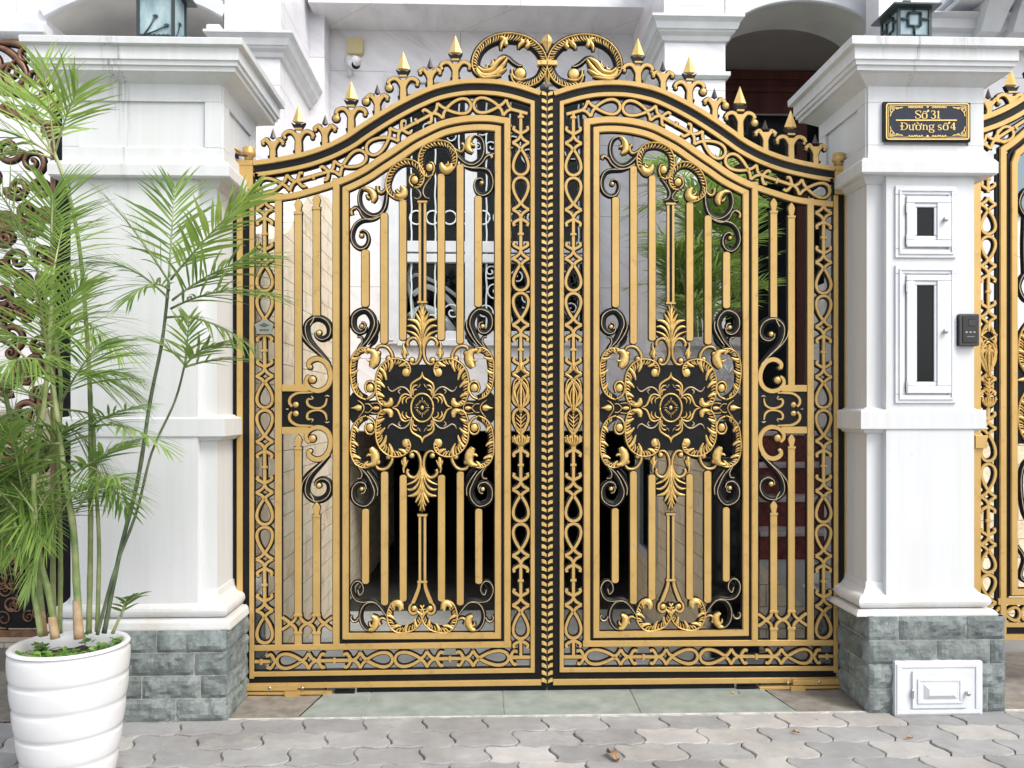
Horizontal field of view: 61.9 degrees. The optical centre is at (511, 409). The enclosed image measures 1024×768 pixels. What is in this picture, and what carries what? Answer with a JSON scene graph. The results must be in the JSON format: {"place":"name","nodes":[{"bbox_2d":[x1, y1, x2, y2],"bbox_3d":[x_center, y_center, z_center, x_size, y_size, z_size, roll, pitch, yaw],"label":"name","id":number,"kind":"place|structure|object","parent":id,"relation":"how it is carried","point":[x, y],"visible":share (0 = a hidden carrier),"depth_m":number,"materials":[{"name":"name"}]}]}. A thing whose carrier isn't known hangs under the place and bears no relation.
{"place":"outdoors","nodes":[
{"label":"outdoors","id":0,"kind":"place"},
{"bbox_2d":[0,710,1023,767],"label":"pavement","id":1,"kind":"structure","parent":0,"point":[989,739],"depth_m":3.64,"materials":[{"name":"grey stone"}]},
{"bbox_2d":[5,629,130,767],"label":"plant pot","id":2,"kind":"object","parent":1,"relation":"on","point":[67,711],"visible":0.88,"depth_m":3.12,"materials":[{"name":"ceramic"}]},
{"bbox_2d":[15,650,30,655],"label":"seedling","id":3,"kind":"object","parent":2,"relation":"on","point":[20,653],"visible":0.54,"depth_m":3.21,"materials":[{"name":"green plant"}]},
{"bbox_2d":[29,645,44,655],"bbox_3d":[-1.794,0.923,3.232,0.061,0.059,0.057,0,0,-22],"label":"seedling","id":4,"kind":"object","parent":2,"relation":"on","point":[39,650],"visible":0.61,"depth_m":3.23,"materials":[{"name":"green plant"}]},
{"bbox_2d":[31,644,47,653],"bbox_3d":[-1.798,0.920,3.247,0.072,0.065,0.064,0,0,30],"label":"seedling","id":5,"kind":"object","parent":2,"relation":"on","point":[45,647],"visible":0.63,"depth_m":3.24,"materials":[{"name":"green plant"}]},
{"bbox_2d":[31,651,54,656],"bbox_3d":[-1.724,0.918,3.120,0.082,0.069,0.070,0,0,-2],"label":"seedling","id":6,"kind":"object","parent":2,"relation":"on","point":[38,652],"visible":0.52,"depth_m":3.14,"materials":[{"name":"green plant"}]},
{"bbox_2d":[34,642,55,651],"bbox_3d":[-1.809,0.925,3.301,0.076,0.056,0.065,0,0,-2],"label":"seedling","id":7,"kind":"object","parent":2,"relation":"on","point":[37,643],"visible":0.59,"depth_m":3.30,"materials":[{"name":"green plant"}]},
{"bbox_2d":[42,650,51,656],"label":"seedling","id":8,"kind":"object","parent":2,"relation":"on","point":[47,653],"visible":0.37,"depth_m":3.14,"materials":[{"name":"green plant"}]},
{"bbox_2d":[54,650,69,656],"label":"seedling","id":9,"kind":"object","parent":2,"relation":"on","point":[60,654],"visible":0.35,"depth_m":3.14,"materials":[{"name":"green plant"}]},
{"bbox_2d":[55,646,76,654],"bbox_3d":[-1.670,0.918,3.174,0.081,0.070,0.079,0,0,-2],"label":"seedling","id":10,"kind":"object","parent":2,"relation":"on","point":[64,648],"visible":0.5,"depth_m":3.19,"materials":[{"name":"green plant"}]},
{"bbox_2d":[69,648,82,654],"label":"seedling","id":11,"kind":"object","parent":2,"relation":"on","point":[75,651],"visible":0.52,"depth_m":3.20,"materials":[{"name":"green plant"}]},
{"bbox_2d":[78,632,95,647],"bbox_3d":[-1.685,0.918,3.377,0.068,0.069,0.067,0,0,-21],"label":"seedling","id":12,"kind":"object","parent":2,"relation":"on","point":[86,639],"visible":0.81,"depth_m":3.38,"materials":[{"name":"green plant"}]},
{"bbox_2d":[83,646,96,652],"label":"seedling","id":13,"kind":"object","parent":2,"relation":"on","point":[91,648],"visible":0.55,"depth_m":3.18,"materials":[{"name":"green plant"}]},
{"bbox_2d":[92,641,106,648],"bbox_3d":[-1.589,0.927,3.306,0.062,0.051,0.065,0,0,14],"label":"seedling","id":14,"kind":"object","parent":2,"relation":"on","point":[99,644],"visible":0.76,"depth_m":3.31,"materials":[{"name":"green plant"}]},
{"bbox_2d":[104,643,116,648],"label":"seedling","id":15,"kind":"object","parent":2,"relation":"on","point":[107,646],"visible":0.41,"depth_m":3.29,"materials":[{"name":"green plant"}]},
{"bbox_2d":[0,39,300,639],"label":"areca palm","id":16,"kind":"object","parent":2,"relation":"in","point":[17,482],"visible":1,"depth_m":3.21,"materials":[{"name":"green plant"}]},
{"bbox_2d":[606,748,618,760],"bbox_3d":[0.410,1.398,3.472,0.028,0.033,0.114,0,0,-21],"label":"dry leaf","id":17,"kind":"object","parent":1,"relation":"on","point":[614,755],"visible":1,"depth_m":3.47,"materials":[{"name":"orange plant"}]},
{"bbox_2d":[228,683,1023,720],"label":"threshold","id":18,"kind":"object","parent":1,"relation":"on","point":[553,703],"visible":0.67,"depth_m":4.08,"materials":[{"name":"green stone"}]},
{"bbox_2d":[0,652,1023,721],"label":"side pavement","id":19,"kind":"structure","parent":0,"point":[1014,680],"depth_m":4.39,"materials":[{"name":"grey stone"}]},
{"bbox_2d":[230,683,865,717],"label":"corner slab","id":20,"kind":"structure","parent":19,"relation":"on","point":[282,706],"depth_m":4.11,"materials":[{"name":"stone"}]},
{"bbox_2d":[0,620,1023,660],"bbox_3d":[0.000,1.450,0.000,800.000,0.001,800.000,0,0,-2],"label":"ground","id":21,"kind":"structure","parent":0,"point":[1014,645],"depth_m":5.20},
{"bbox_2d":[0,410,49,647],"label":"garden wall","id":22,"kind":"structure","parent":21,"relation":"on","point":[6,642],"depth_m":5.20,"materials":[{"name":"stone"}]},
{"bbox_2d":[18,35,284,722],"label":"gate pier","id":23,"kind":"structure","parent":21,"relation":"on","point":[207,104],"depth_m":3.93,"materials":[{"name":"white paint"}]},
{"bbox_2d":[0,39,70,636],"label":"neighbour gate","id":24,"kind":"structure","parent":23,"relation":"attached to","point":[12,615],"depth_m":4.53,"materials":[{"name":"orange metal"}]},
{"bbox_2d":[136,0,197,36],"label":"lantern","id":25,"kind":"object","parent":23,"relation":"on","point":[163,18],"visible":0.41,"depth_m":4.05,"materials":[{"name":"grey metal"}]},
{"bbox_2d":[233,146,255,603],"bbox_3d":[-1.350,0.046,4.218,0.159,2.707,0.120,0,0,-2],"label":"gate post","id":26,"kind":"object","parent":23,"relation":"attached to","point":[248,153],"visible":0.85,"depth_m":4.22,"materials":[{"name":"gold metal"}]},
{"bbox_2d":[237,32,547,702],"bbox_3d":[-0.584,-0.216,4.243,1.549,3.355,0.063,0,0,-2],"label":"gate leaf","id":27,"kind":"object","parent":26,"relation":"attached to","point":[427,407],"visible":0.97,"depth_m":4.25,"materials":[{"name":"black paint"}]},
{"bbox_2d":[0,0,1023,657],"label":"house","id":28,"kind":"structure","parent":21,"relation":"on","point":[770,58],"depth_m":7.23,"materials":[{"name":"white paint"}]},
{"bbox_2d":[344,54,360,76],"bbox_3d":[-1.357,-2.942,7.234,0.097,0.172,0.262,0,0,-28],"label":"security camera","id":29,"kind":"object","parent":28,"relation":"attached to","point":[352,61],"visible":1,"depth_m":7.17,"materials":[{"name":"white plastic"}]},
{"bbox_2d":[347,38,363,55],"bbox_3d":[-1.346,-3.115,7.329,0.132,0.136,0.059,0,0,-2],"label":"junction box","id":30,"kind":"object","parent":28,"relation":"attached to","point":[355,46],"visible":0.9,"depth_m":7.30,"materials":[{"name":"beige plastic"}]},
{"bbox_2d":[385,70,600,346],"bbox_3d":[-0.163,-1.731,7.401,1.857,2.368,0.115,0,0,-2],"label":"window","id":31,"kind":"structure","parent":28,"relation":"in","point":[438,156],"depth_m":7.42,"materials":[{"name":"white metal"}]},
{"bbox_2d":[635,454,657,562],"bbox_3d":[1.073,0.755,6.839,0.050,0.830,0.700,0,0,-2],"label":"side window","id":32,"kind":"structure","parent":28,"relation":"in","point":[642,472],"depth_m":6.97,"materials":[{"name":"black glass"}]},
{"bbox_2d":[659,337,739,423],"bbox_3d":[1.277,-0.145,5.662,0.496,0.627,0.548,0,0,-2],"label":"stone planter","id":33,"kind":"object","parent":28,"relation":"on","point":[725,373],"visible":0.16,"depth_m":5.44,"materials":[{"name":"grey stone"}]},
{"bbox_2d":[609,149,785,336],"bbox_3d":[1.248,-1.121,5.699,1.258,1.428,1.029,0,0,-2],"label":"yard palm","id":34,"kind":"object","parent":33,"relation":"in","point":[679,264],"visible":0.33,"depth_m":5.56,"materials":[{"name":"green plant"}]},
{"bbox_2d":[725,69,823,387],"bbox_3d":[2.481,-1.564,8.312,1.930,3.468,0.130,0,0,-2],"label":"door","id":35,"kind":"structure","parent":28,"relation":"in","point":[767,93],"depth_m":8.30,"materials":[{"name":"red wood"}]},
{"bbox_2d":[1003,117,1023,215],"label":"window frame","id":36,"kind":"structure","parent":28,"relation":"in","point":[1021,160],"depth_m":5.89,"materials":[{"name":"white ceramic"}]},
{"bbox_2d":[788,35,1023,715],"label":"gate pier","id":37,"kind":"structure","parent":21,"relation":"on","point":[921,629],"depth_m":4.05,"materials":[{"name":"white paint"}]},
{"bbox_2d":[547,33,844,697],"bbox_3d":[0.935,-0.216,4.294,1.549,3.355,0.063,0,0,-2],"label":"gate leaf","id":38,"kind":"object","parent":37,"relation":"attached to","point":[676,407],"visible":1,"depth_m":4.29,"materials":[{"name":"black paint"}]},
{"bbox_2d":[832,152,846,574],"bbox_3d":[1.701,0.046,4.319,0.159,2.707,0.120,0,0,-2],"label":"gate post","id":39,"kind":"object","parent":37,"relation":"attached to","point":[838,158],"visible":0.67,"depth_m":4.32,"materials":[{"name":"gold metal"}]},
{"bbox_2d":[871,0,941,36],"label":"lantern","id":40,"kind":"object","parent":37,"relation":"on","point":[906,18],"visible":0.73,"depth_m":4.15,"materials":[{"name":"grey metal"}]},
{"bbox_2d":[882,102,969,142],"bbox_3d":[1.964,-1.363,4.043,0.418,0.186,0.021,0,0,-2],"label":"number plate","id":41,"kind":"object","parent":37,"relation":"attached to","point":[946,122],"visible":1,"depth_m":4.04,"materials":[{"name":"black paint"}]},
{"bbox_2d":[905,196,950,246],"bbox_3d":[1.972,-0.890,4.036,0.218,0.239,0.037,0,0,-2],"label":"cabinet door","id":42,"kind":"structure","parent":37,"relation":"in","point":[927,218],"depth_m":4.04,"materials":[{"name":"white metal"}]},
{"bbox_2d":[905,275,950,392],"bbox_3d":[1.972,-0.357,4.036,0.218,0.560,0.037,0,0,-2],"label":"cabinet door","id":43,"kind":"structure","parent":37,"relation":"in","point":[927,308],"depth_m":4.04,"materials":[{"name":"white metal"}]},
{"bbox_2d":[911,670,970,708],"bbox_3d":[1.985,1.299,3.949,0.268,0.173,0.035,0,0,-2],"label":"cabinet door","id":44,"kind":"structure","parent":37,"relation":"in","point":[930,689],"depth_m":3.95,"materials":[{"name":"white metal"}]},
{"bbox_2d":[957,314,978,345],"bbox_3d":[2.162,-0.377,4.043,0.093,0.152,0.035,0,0,-2],"label":"intercom","id":45,"kind":"object","parent":37,"relation":"attached to","point":[967,329],"visible":1,"depth_m":4.03,"materials":[{"name":"grey plastic"}]},
{"bbox_2d":[974,72,1023,642],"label":"neighbour gate","id":46,"kind":"structure","parent":37,"relation":"attached to","point":[999,348],"depth_m":4.32,"materials":[{"name":"gold metal"}]},
{"bbox_2d":[274,531,811,668],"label":"driveway","id":47,"kind":"structure","parent":0,"point":[471,589],"depth_m":8.04,"materials":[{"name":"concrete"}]},
{"bbox_2d":[256,189,393,667],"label":"boundary wall","id":48,"kind":"structure","parent":47,"relation":"on","point":[365,442],"depth_m":5.82,"materials":[{"name":"white paint"}]},
{"bbox_2d":[739,421,823,657],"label":"stairs","id":49,"kind":"structure","parent":47,"relation":"on","point":[770,445],"depth_m":5.06,"materials":[{"name":"red stone"}]}
]}

